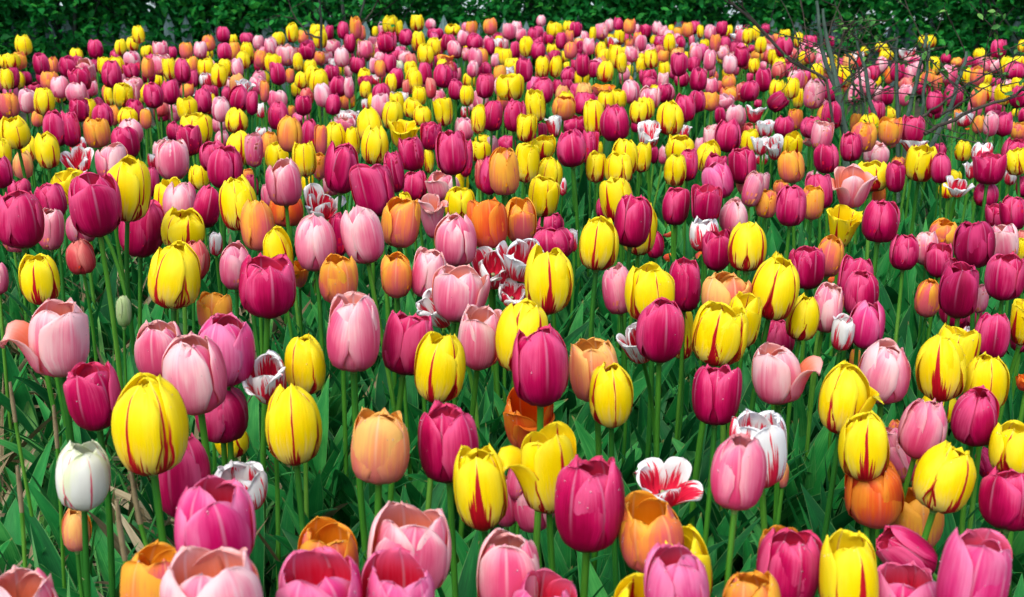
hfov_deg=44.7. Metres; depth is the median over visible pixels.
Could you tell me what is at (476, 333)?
tulip
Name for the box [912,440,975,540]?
tulip
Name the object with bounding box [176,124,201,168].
tulip
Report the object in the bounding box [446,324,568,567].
tulip
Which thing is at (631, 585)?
tulip
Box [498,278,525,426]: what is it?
tulip
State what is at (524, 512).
tulip
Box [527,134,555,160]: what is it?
tulip
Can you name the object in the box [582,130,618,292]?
tulip
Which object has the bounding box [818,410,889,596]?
tulip
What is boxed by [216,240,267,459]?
tulip
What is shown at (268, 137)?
tulip
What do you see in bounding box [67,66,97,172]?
tulip
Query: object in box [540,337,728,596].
tulip
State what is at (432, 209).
tulip
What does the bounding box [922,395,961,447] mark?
tulip
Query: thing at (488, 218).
tulip
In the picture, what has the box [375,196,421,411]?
tulip
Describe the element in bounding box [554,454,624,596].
tulip
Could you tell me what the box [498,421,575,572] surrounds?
tulip
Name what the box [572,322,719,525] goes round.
tulip
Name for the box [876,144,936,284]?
tulip
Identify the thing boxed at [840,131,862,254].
tulip
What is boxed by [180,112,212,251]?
tulip
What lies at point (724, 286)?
tulip
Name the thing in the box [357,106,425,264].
tulip
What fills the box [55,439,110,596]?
tulip
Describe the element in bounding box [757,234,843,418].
tulip
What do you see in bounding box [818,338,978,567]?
tulip
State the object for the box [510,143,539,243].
tulip
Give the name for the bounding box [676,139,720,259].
tulip
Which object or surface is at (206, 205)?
tulip
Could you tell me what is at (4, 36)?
hedge shrub
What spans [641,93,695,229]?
tulip
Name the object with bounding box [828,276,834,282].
fallen petal
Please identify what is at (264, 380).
tulip
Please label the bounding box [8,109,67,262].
tulip
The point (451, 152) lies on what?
tulip
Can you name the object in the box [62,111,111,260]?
tulip
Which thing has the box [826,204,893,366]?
tulip
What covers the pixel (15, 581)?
tulip
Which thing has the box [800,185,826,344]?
tulip
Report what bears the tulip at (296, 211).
on the ground at (918, 107)
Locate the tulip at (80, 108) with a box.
[69,98,88,136]
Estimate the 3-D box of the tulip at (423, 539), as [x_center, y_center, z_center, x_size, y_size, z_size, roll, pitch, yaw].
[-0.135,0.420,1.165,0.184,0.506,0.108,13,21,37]
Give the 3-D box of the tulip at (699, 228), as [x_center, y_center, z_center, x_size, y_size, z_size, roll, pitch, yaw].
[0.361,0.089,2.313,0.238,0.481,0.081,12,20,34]
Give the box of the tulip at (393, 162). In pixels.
[384,150,440,329]
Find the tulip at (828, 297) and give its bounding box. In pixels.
[787,282,843,461]
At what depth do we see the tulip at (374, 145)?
2.88 m
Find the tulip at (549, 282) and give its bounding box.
[426,244,573,529]
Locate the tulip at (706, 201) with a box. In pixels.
[686,184,722,379]
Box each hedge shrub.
[0,0,40,91]
[0,0,195,111]
[0,0,267,32]
[0,1,56,42]
[96,0,352,105]
[153,0,465,40]
[250,0,499,99]
[337,0,614,21]
[405,0,628,88]
[536,0,901,52]
[546,0,784,78]
[687,0,975,106]
[741,0,1023,42]
[853,0,1023,112]
[991,2,1023,42]
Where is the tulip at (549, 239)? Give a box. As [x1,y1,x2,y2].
[533,226,615,344]
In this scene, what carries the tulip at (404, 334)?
on the ground at (918, 107)
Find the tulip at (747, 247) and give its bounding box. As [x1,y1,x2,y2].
[692,221,783,416]
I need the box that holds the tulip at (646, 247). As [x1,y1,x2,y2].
[567,203,656,381]
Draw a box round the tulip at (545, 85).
[520,77,579,196]
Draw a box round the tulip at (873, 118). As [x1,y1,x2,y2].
[824,113,909,223]
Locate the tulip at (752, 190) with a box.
[692,170,763,316]
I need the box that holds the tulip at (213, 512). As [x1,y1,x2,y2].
[174,475,255,555]
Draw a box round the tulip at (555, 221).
[496,212,601,311]
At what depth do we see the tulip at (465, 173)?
2.83 m
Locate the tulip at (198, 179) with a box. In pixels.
[188,164,219,282]
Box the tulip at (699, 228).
[663,216,718,391]
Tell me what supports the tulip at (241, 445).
on the ground at (918, 107)
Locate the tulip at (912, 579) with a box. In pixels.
[877,560,935,596]
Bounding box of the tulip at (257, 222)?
[240,199,280,463]
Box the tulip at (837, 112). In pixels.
[800,101,841,237]
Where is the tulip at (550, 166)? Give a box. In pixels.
[523,157,585,283]
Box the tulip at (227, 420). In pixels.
[195,386,264,592]
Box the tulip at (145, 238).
[109,199,164,361]
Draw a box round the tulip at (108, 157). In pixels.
[95,142,137,318]
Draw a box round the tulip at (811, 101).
[803,78,824,172]
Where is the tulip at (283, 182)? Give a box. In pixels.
[248,157,317,353]
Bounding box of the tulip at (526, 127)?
[517,112,538,221]
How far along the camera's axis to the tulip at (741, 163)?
2.72 m
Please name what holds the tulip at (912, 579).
on the ground at (918, 107)
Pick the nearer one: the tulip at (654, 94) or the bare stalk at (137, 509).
the bare stalk at (137, 509)
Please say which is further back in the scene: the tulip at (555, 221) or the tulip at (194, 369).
the tulip at (555, 221)
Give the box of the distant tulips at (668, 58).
[0,14,1023,524]
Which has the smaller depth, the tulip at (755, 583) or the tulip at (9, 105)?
the tulip at (755, 583)
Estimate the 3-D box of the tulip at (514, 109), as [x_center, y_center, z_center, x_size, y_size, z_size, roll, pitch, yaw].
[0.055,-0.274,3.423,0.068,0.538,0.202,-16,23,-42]
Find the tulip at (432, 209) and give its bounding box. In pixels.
[416,193,450,335]
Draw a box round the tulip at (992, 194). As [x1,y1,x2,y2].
[973,183,998,273]
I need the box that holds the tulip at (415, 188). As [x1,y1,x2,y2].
[403,171,426,252]
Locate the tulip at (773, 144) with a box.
[763,134,797,252]
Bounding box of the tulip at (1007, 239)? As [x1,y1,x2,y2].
[992,223,1018,369]
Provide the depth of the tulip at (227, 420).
1.55 m
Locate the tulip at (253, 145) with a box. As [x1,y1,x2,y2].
[244,132,284,228]
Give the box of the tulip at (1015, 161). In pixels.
[1006,147,1023,230]
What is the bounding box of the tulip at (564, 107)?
[552,96,575,219]
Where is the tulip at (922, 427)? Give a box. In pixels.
[897,398,947,500]
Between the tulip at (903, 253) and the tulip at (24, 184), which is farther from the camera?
the tulip at (24, 184)
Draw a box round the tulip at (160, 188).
[142,177,187,333]
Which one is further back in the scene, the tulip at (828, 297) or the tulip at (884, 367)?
the tulip at (828, 297)
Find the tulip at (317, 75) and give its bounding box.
[308,67,328,183]
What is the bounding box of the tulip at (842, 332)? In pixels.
[754,313,854,480]
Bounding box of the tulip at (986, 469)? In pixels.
[975,446,1011,596]
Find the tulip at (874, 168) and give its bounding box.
[827,160,897,305]
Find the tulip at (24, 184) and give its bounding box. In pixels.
[5,178,31,281]
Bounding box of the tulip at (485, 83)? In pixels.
[469,73,494,199]
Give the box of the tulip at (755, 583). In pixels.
[722,570,780,596]
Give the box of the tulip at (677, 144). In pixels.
[661,134,694,248]
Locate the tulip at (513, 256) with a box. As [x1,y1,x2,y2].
[421,238,543,426]
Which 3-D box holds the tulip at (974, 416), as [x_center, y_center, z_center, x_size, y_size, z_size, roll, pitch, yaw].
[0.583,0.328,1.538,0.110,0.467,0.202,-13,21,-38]
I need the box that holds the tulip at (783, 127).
[768,115,793,227]
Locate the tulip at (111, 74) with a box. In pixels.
[101,59,121,126]
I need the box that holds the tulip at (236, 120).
[225,107,258,200]
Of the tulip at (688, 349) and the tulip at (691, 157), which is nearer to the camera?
the tulip at (688, 349)
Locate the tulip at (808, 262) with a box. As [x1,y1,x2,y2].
[788,245,824,441]
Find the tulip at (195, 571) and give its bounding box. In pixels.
[160,545,262,596]
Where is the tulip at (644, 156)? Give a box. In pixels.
[631,141,651,267]
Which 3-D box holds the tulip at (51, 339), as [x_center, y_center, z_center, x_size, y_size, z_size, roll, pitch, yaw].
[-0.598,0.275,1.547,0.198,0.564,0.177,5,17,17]
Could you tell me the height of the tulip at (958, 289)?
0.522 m
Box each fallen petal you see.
[663,231,670,237]
[663,253,670,260]
[695,251,701,258]
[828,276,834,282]
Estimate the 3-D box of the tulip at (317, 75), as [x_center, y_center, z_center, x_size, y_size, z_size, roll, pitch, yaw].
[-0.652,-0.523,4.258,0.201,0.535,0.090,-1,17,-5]
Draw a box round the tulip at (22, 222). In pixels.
[0,187,107,465]
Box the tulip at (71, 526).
[61,508,98,596]
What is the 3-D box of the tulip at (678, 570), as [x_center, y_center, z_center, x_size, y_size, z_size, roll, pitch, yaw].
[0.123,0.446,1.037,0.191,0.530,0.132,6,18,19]
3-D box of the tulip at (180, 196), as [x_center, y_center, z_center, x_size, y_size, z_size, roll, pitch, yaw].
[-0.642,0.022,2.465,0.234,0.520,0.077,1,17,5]
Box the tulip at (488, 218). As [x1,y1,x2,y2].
[460,197,507,420]
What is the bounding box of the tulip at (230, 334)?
[146,312,359,596]
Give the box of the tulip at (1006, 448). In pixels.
[988,420,1023,548]
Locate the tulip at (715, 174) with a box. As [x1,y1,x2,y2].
[701,162,733,272]
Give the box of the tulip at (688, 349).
[666,311,710,451]
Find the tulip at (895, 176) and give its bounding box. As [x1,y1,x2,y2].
[885,159,920,303]
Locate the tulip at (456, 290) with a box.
[395,263,490,507]
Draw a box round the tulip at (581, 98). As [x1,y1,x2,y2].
[574,92,605,222]
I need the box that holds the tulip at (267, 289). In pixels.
[239,251,340,565]
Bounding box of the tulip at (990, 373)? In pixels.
[952,351,1009,533]
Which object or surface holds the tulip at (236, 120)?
on the ground at (918, 107)
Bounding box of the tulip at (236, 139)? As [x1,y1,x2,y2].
[210,129,253,261]
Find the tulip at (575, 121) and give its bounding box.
[563,115,593,229]
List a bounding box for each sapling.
[256,0,344,117]
[330,0,395,90]
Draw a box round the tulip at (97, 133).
[83,117,123,264]
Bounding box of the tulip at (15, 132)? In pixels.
[0,115,65,253]
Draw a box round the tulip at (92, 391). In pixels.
[63,361,121,596]
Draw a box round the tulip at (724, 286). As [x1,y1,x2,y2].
[701,270,811,523]
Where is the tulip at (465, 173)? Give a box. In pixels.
[460,139,472,186]
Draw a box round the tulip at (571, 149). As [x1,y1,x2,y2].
[557,128,635,292]
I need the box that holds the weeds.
[4,300,1016,596]
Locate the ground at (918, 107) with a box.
[4,37,1019,574]
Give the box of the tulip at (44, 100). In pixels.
[20,87,54,194]
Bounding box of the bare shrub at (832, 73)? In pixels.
[724,0,1023,210]
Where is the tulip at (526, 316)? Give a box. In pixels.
[414,298,611,578]
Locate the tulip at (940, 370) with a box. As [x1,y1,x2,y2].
[915,334,1000,551]
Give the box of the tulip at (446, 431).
[418,400,478,596]
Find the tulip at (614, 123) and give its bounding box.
[600,104,670,243]
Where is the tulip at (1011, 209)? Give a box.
[999,195,1023,354]
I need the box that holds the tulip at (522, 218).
[462,197,567,403]
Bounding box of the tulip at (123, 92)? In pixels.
[113,82,133,107]
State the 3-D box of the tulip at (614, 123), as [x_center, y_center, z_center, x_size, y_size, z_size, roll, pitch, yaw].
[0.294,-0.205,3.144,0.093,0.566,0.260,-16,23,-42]
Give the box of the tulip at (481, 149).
[472,140,490,247]
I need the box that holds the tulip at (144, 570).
[120,540,176,596]
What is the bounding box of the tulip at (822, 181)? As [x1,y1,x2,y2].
[798,174,882,312]
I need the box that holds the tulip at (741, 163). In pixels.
[709,146,755,277]
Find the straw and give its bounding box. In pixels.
[0,228,379,596]
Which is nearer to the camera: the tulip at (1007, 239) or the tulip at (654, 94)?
the tulip at (1007, 239)
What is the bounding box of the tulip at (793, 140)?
[771,131,817,242]
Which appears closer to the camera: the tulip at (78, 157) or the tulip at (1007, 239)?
the tulip at (1007, 239)
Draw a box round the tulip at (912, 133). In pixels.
[882,114,969,246]
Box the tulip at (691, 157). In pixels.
[648,147,699,307]
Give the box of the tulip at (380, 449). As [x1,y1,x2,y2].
[351,407,409,518]
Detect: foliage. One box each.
[0,61,1023,281]
[0,214,1023,596]
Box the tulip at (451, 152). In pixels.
[435,129,497,305]
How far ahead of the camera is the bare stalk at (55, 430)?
1.55 m
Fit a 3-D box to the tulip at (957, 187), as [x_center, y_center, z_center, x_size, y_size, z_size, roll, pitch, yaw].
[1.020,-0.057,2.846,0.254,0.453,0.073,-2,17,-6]
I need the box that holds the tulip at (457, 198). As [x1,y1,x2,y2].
[445,186,499,308]
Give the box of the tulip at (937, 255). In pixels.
[924,242,952,339]
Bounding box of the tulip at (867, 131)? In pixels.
[851,121,882,256]
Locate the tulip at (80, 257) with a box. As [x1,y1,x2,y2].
[66,237,112,461]
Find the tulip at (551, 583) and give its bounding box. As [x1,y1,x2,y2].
[513,568,576,596]
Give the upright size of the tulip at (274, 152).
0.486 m
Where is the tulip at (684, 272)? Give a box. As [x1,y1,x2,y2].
[669,256,700,456]
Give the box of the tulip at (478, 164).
[475,159,498,297]
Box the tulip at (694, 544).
[665,523,712,596]
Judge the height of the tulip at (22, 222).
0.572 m
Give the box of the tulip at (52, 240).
[13,208,92,418]
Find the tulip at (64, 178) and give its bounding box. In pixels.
[50,168,163,342]
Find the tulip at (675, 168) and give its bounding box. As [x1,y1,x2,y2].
[641,153,686,272]
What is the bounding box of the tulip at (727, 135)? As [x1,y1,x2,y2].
[714,118,740,203]
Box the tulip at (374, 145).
[361,125,388,306]
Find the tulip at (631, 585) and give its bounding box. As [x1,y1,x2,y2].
[611,573,644,596]
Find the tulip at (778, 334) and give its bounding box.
[755,320,794,496]
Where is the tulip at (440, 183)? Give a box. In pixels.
[414,170,459,301]
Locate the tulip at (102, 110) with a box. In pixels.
[91,103,113,147]
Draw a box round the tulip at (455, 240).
[428,212,504,434]
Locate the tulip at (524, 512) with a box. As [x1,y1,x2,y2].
[513,494,553,568]
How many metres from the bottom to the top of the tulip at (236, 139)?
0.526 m
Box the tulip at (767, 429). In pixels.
[729,408,786,533]
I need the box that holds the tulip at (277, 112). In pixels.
[268,101,296,232]
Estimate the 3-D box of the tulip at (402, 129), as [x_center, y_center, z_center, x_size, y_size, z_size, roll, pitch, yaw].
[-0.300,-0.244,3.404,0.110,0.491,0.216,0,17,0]
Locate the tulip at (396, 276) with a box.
[349,251,411,495]
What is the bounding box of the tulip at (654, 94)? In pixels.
[639,85,660,193]
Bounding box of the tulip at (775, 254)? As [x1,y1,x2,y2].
[772,251,782,257]
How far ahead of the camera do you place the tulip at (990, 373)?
1.53 m
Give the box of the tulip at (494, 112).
[443,100,502,215]
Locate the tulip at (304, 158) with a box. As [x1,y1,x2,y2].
[292,141,316,299]
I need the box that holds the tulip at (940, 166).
[931,152,950,282]
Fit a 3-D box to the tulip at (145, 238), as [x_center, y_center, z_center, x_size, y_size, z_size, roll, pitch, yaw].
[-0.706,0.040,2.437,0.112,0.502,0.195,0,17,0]
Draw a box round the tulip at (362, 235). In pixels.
[329,205,418,429]
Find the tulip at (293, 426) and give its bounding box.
[265,383,321,534]
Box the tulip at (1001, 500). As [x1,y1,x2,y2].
[978,466,1023,538]
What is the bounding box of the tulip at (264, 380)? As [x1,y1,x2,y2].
[115,350,294,596]
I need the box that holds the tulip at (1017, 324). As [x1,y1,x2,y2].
[998,299,1023,424]
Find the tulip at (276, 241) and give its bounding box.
[263,225,293,468]
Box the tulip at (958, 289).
[909,261,978,486]
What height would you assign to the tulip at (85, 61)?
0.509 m
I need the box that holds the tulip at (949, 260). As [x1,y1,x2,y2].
[941,257,957,432]
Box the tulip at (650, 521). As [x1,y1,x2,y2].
[619,490,683,572]
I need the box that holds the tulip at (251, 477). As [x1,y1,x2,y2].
[214,459,365,562]
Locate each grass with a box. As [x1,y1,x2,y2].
[0,165,974,581]
[0,247,355,596]
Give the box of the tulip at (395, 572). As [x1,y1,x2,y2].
[361,547,434,596]
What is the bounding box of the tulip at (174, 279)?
[109,240,255,548]
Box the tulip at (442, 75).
[432,63,452,164]
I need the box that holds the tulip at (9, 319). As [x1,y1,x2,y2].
[3,244,27,354]
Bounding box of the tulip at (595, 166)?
[582,150,618,291]
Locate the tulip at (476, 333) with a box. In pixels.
[457,303,506,563]
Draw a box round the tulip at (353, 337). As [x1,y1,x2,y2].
[327,291,379,566]
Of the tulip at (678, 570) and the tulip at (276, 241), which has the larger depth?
the tulip at (276, 241)
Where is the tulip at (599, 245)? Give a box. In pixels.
[579,215,618,451]
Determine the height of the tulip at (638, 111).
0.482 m
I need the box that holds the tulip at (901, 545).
[876,525,937,581]
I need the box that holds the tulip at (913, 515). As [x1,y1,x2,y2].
[892,487,943,546]
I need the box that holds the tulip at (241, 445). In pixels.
[215,431,289,596]
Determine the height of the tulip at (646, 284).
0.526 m
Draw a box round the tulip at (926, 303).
[914,278,939,397]
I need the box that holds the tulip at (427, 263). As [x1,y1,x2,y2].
[349,246,466,474]
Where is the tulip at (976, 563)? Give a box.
[936,527,1012,596]
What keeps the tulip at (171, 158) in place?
on the ground at (918, 107)
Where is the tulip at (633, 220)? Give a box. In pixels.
[566,193,677,411]
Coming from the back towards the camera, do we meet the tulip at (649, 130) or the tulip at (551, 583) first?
the tulip at (649, 130)
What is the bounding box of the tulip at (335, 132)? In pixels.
[326,121,344,198]
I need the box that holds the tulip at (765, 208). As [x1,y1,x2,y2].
[755,189,776,232]
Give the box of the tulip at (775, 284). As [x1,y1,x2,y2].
[672,256,844,526]
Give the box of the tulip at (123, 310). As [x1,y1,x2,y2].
[74,295,151,519]
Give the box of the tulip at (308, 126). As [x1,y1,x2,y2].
[302,119,315,215]
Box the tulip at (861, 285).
[813,269,878,462]
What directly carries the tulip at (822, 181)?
on the ground at (918, 107)
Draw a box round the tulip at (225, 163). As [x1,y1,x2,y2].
[207,145,242,305]
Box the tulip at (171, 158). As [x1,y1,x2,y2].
[116,138,198,333]
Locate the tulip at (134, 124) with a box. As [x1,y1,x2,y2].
[118,118,143,141]
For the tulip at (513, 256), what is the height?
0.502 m
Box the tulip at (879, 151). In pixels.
[846,140,889,252]
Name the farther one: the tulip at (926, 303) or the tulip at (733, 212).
the tulip at (733, 212)
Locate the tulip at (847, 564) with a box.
[818,528,878,596]
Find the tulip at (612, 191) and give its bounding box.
[587,177,634,370]
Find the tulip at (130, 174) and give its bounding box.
[106,154,151,372]
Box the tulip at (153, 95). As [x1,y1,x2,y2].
[143,82,182,182]
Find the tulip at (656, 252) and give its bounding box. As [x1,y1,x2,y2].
[627,231,693,319]
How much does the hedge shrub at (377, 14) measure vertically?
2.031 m
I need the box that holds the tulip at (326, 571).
[276,546,362,596]
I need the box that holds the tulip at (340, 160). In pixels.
[304,140,357,336]
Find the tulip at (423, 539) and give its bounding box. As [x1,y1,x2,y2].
[367,500,451,589]
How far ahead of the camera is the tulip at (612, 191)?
2.33 m
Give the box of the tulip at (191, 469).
[158,433,210,517]
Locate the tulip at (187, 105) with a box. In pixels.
[176,96,212,228]
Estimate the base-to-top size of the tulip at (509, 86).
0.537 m
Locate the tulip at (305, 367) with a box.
[265,333,368,581]
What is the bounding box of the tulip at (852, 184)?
[800,163,887,353]
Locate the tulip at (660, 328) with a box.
[623,296,759,574]
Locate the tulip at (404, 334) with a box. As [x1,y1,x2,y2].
[275,310,478,553]
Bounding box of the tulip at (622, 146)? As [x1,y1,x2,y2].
[592,138,659,277]
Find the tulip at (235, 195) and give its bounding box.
[219,174,328,408]
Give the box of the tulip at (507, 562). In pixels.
[476,528,539,596]
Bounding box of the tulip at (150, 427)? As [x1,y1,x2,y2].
[111,372,188,542]
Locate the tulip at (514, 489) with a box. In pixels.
[507,468,527,540]
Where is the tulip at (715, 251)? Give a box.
[689,228,730,411]
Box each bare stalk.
[9,382,33,516]
[15,465,26,567]
[52,405,65,588]
[114,499,127,564]
[129,471,147,546]
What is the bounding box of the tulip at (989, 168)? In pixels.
[972,151,1006,221]
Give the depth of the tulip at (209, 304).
1.83 m
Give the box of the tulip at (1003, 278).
[984,251,1023,314]
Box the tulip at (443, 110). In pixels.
[432,96,452,217]
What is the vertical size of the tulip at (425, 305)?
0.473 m
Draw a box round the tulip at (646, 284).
[625,262,698,490]
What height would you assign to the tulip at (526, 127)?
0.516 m
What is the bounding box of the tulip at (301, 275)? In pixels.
[294,260,371,436]
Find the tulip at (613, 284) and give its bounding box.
[602,262,634,483]
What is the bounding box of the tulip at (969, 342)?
[938,322,981,519]
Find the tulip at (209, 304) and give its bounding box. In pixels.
[197,291,301,482]
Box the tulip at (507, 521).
[498,476,514,531]
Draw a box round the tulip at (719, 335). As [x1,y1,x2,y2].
[688,300,748,582]
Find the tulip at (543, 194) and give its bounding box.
[496,174,590,338]
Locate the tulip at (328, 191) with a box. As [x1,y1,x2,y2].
[293,178,336,252]
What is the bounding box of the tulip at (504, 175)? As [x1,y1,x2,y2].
[489,146,564,333]
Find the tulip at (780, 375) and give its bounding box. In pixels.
[695,341,822,576]
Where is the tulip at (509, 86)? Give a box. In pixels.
[496,73,523,197]
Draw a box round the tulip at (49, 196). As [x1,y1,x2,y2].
[5,182,80,317]
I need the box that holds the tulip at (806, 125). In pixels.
[800,116,837,235]
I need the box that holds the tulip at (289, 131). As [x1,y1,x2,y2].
[277,114,302,249]
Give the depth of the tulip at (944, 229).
2.46 m
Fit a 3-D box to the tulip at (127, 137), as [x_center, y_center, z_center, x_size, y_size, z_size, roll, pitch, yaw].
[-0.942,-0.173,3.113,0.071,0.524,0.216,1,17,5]
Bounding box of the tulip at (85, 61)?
[76,57,96,98]
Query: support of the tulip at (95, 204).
on the ground at (918, 107)
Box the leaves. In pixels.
[7,387,274,551]
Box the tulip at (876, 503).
[815,461,935,596]
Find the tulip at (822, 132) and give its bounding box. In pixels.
[795,121,833,239]
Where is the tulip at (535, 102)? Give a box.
[525,88,585,227]
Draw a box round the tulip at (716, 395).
[692,364,741,567]
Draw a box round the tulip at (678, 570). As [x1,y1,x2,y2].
[644,541,709,596]
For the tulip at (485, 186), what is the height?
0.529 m
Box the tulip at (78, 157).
[60,146,123,295]
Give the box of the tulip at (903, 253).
[859,234,918,406]
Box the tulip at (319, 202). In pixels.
[273,183,346,338]
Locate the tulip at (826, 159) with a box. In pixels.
[781,143,838,250]
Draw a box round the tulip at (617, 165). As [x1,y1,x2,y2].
[605,150,632,265]
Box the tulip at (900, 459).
[885,427,932,578]
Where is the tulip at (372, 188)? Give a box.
[349,163,399,385]
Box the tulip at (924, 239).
[915,231,938,364]
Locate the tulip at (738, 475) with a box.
[710,433,766,587]
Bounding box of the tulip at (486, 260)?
[470,246,508,442]
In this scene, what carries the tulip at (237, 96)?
on the ground at (918, 107)
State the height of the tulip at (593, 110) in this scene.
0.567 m
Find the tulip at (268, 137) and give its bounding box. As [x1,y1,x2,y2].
[261,131,297,259]
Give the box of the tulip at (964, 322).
[939,308,981,328]
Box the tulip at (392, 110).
[382,99,402,152]
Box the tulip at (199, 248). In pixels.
[187,240,209,443]
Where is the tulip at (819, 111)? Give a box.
[817,105,862,214]
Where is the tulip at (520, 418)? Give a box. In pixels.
[459,387,572,580]
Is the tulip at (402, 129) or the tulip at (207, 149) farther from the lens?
the tulip at (402, 129)
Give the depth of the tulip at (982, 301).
2.15 m
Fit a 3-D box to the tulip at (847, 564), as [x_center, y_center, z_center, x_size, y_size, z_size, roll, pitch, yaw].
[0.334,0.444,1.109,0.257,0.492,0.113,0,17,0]
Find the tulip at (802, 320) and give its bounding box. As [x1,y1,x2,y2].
[766,293,837,513]
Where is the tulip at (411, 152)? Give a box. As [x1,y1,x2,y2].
[398,136,424,246]
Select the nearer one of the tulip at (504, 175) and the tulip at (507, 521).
the tulip at (507, 521)
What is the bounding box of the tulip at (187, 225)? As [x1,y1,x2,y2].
[161,206,204,416]
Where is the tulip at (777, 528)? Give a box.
[757,525,797,554]
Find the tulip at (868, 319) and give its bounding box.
[830,300,885,487]
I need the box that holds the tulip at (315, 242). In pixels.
[253,212,362,475]
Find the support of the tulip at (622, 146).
on the ground at (918, 107)
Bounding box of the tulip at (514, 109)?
[504,99,526,197]
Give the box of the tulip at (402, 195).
[392,192,419,308]
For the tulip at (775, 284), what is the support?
on the ground at (918, 107)
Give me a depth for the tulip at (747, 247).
2.07 m
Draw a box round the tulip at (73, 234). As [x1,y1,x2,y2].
[65,216,117,360]
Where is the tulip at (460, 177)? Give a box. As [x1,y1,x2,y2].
[440,170,470,264]
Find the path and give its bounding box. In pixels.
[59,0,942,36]
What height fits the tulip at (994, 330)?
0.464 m
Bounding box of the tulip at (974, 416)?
[936,385,998,560]
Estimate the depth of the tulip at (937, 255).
2.25 m
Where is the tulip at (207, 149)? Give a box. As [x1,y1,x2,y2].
[199,139,227,292]
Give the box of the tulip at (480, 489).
[453,443,507,541]
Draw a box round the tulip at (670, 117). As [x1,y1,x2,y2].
[656,100,683,227]
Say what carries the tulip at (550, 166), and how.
on the ground at (918, 107)
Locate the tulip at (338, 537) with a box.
[298,516,358,567]
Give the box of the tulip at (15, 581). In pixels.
[0,564,57,596]
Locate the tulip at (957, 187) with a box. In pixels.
[915,175,974,281]
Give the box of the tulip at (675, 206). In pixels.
[636,187,689,320]
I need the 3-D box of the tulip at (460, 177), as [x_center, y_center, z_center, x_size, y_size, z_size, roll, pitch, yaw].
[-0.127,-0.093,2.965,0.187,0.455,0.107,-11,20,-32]
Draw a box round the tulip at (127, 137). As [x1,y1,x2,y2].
[106,126,139,262]
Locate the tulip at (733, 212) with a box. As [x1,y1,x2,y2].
[692,196,755,356]
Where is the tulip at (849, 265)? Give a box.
[831,253,873,443]
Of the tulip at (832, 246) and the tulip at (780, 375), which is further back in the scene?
the tulip at (832, 246)
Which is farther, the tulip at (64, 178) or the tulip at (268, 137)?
the tulip at (268, 137)
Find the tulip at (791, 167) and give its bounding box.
[778,150,804,257]
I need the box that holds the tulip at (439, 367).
[414,331,465,596]
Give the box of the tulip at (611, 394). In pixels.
[589,362,633,590]
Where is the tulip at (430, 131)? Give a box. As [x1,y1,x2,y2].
[402,121,441,248]
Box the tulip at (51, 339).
[0,297,138,596]
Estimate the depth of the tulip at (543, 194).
2.45 m
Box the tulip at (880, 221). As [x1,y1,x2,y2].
[798,199,899,374]
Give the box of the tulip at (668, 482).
[634,457,703,506]
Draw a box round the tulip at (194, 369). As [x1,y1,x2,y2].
[161,331,226,474]
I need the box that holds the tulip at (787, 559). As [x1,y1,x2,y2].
[756,527,821,596]
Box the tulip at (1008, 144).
[1001,137,1023,229]
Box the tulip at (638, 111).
[629,100,656,202]
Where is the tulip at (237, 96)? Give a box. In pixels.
[229,84,247,110]
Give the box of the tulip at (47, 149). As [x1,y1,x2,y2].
[29,131,66,282]
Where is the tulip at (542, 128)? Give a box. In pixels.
[534,122,559,211]
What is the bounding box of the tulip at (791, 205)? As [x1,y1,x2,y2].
[755,184,819,359]
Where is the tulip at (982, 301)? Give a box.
[948,284,1007,435]
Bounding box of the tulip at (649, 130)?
[638,120,669,236]
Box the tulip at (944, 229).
[882,218,957,339]
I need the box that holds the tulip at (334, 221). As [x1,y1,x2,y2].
[258,211,357,346]
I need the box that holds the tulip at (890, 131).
[851,116,911,258]
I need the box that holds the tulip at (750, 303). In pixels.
[687,291,810,537]
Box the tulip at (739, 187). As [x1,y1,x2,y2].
[723,170,758,280]
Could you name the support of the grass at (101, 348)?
on the ground at (918, 107)
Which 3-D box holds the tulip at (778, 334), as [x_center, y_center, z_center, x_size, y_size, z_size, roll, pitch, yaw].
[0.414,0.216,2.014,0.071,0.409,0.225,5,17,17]
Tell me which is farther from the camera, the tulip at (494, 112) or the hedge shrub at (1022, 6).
the hedge shrub at (1022, 6)
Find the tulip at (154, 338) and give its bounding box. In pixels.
[134,319,180,545]
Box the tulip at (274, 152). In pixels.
[262,141,291,253]
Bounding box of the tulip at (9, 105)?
[0,92,66,180]
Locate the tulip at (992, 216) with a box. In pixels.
[985,203,1000,315]
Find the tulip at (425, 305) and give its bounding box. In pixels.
[414,288,492,474]
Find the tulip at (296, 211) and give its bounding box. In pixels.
[239,198,303,348]
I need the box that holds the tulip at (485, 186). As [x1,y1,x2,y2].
[479,154,494,199]
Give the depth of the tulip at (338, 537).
1.14 m
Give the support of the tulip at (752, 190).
on the ground at (918, 107)
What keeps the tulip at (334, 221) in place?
on the ground at (918, 107)
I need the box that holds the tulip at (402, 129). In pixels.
[385,119,419,252]
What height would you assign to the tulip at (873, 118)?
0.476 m
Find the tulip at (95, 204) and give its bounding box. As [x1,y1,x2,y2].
[68,170,138,471]
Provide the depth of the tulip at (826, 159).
2.96 m
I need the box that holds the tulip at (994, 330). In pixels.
[967,312,1010,520]
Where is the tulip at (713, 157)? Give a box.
[682,152,727,265]
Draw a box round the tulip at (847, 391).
[816,360,883,596]
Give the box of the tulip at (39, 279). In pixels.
[0,253,108,510]
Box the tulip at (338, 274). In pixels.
[266,253,357,515]
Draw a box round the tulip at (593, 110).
[583,98,603,216]
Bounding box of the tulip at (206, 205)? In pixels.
[193,184,219,330]
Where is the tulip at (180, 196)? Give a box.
[163,182,196,324]
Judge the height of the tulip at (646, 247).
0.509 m
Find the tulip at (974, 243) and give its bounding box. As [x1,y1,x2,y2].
[899,221,995,420]

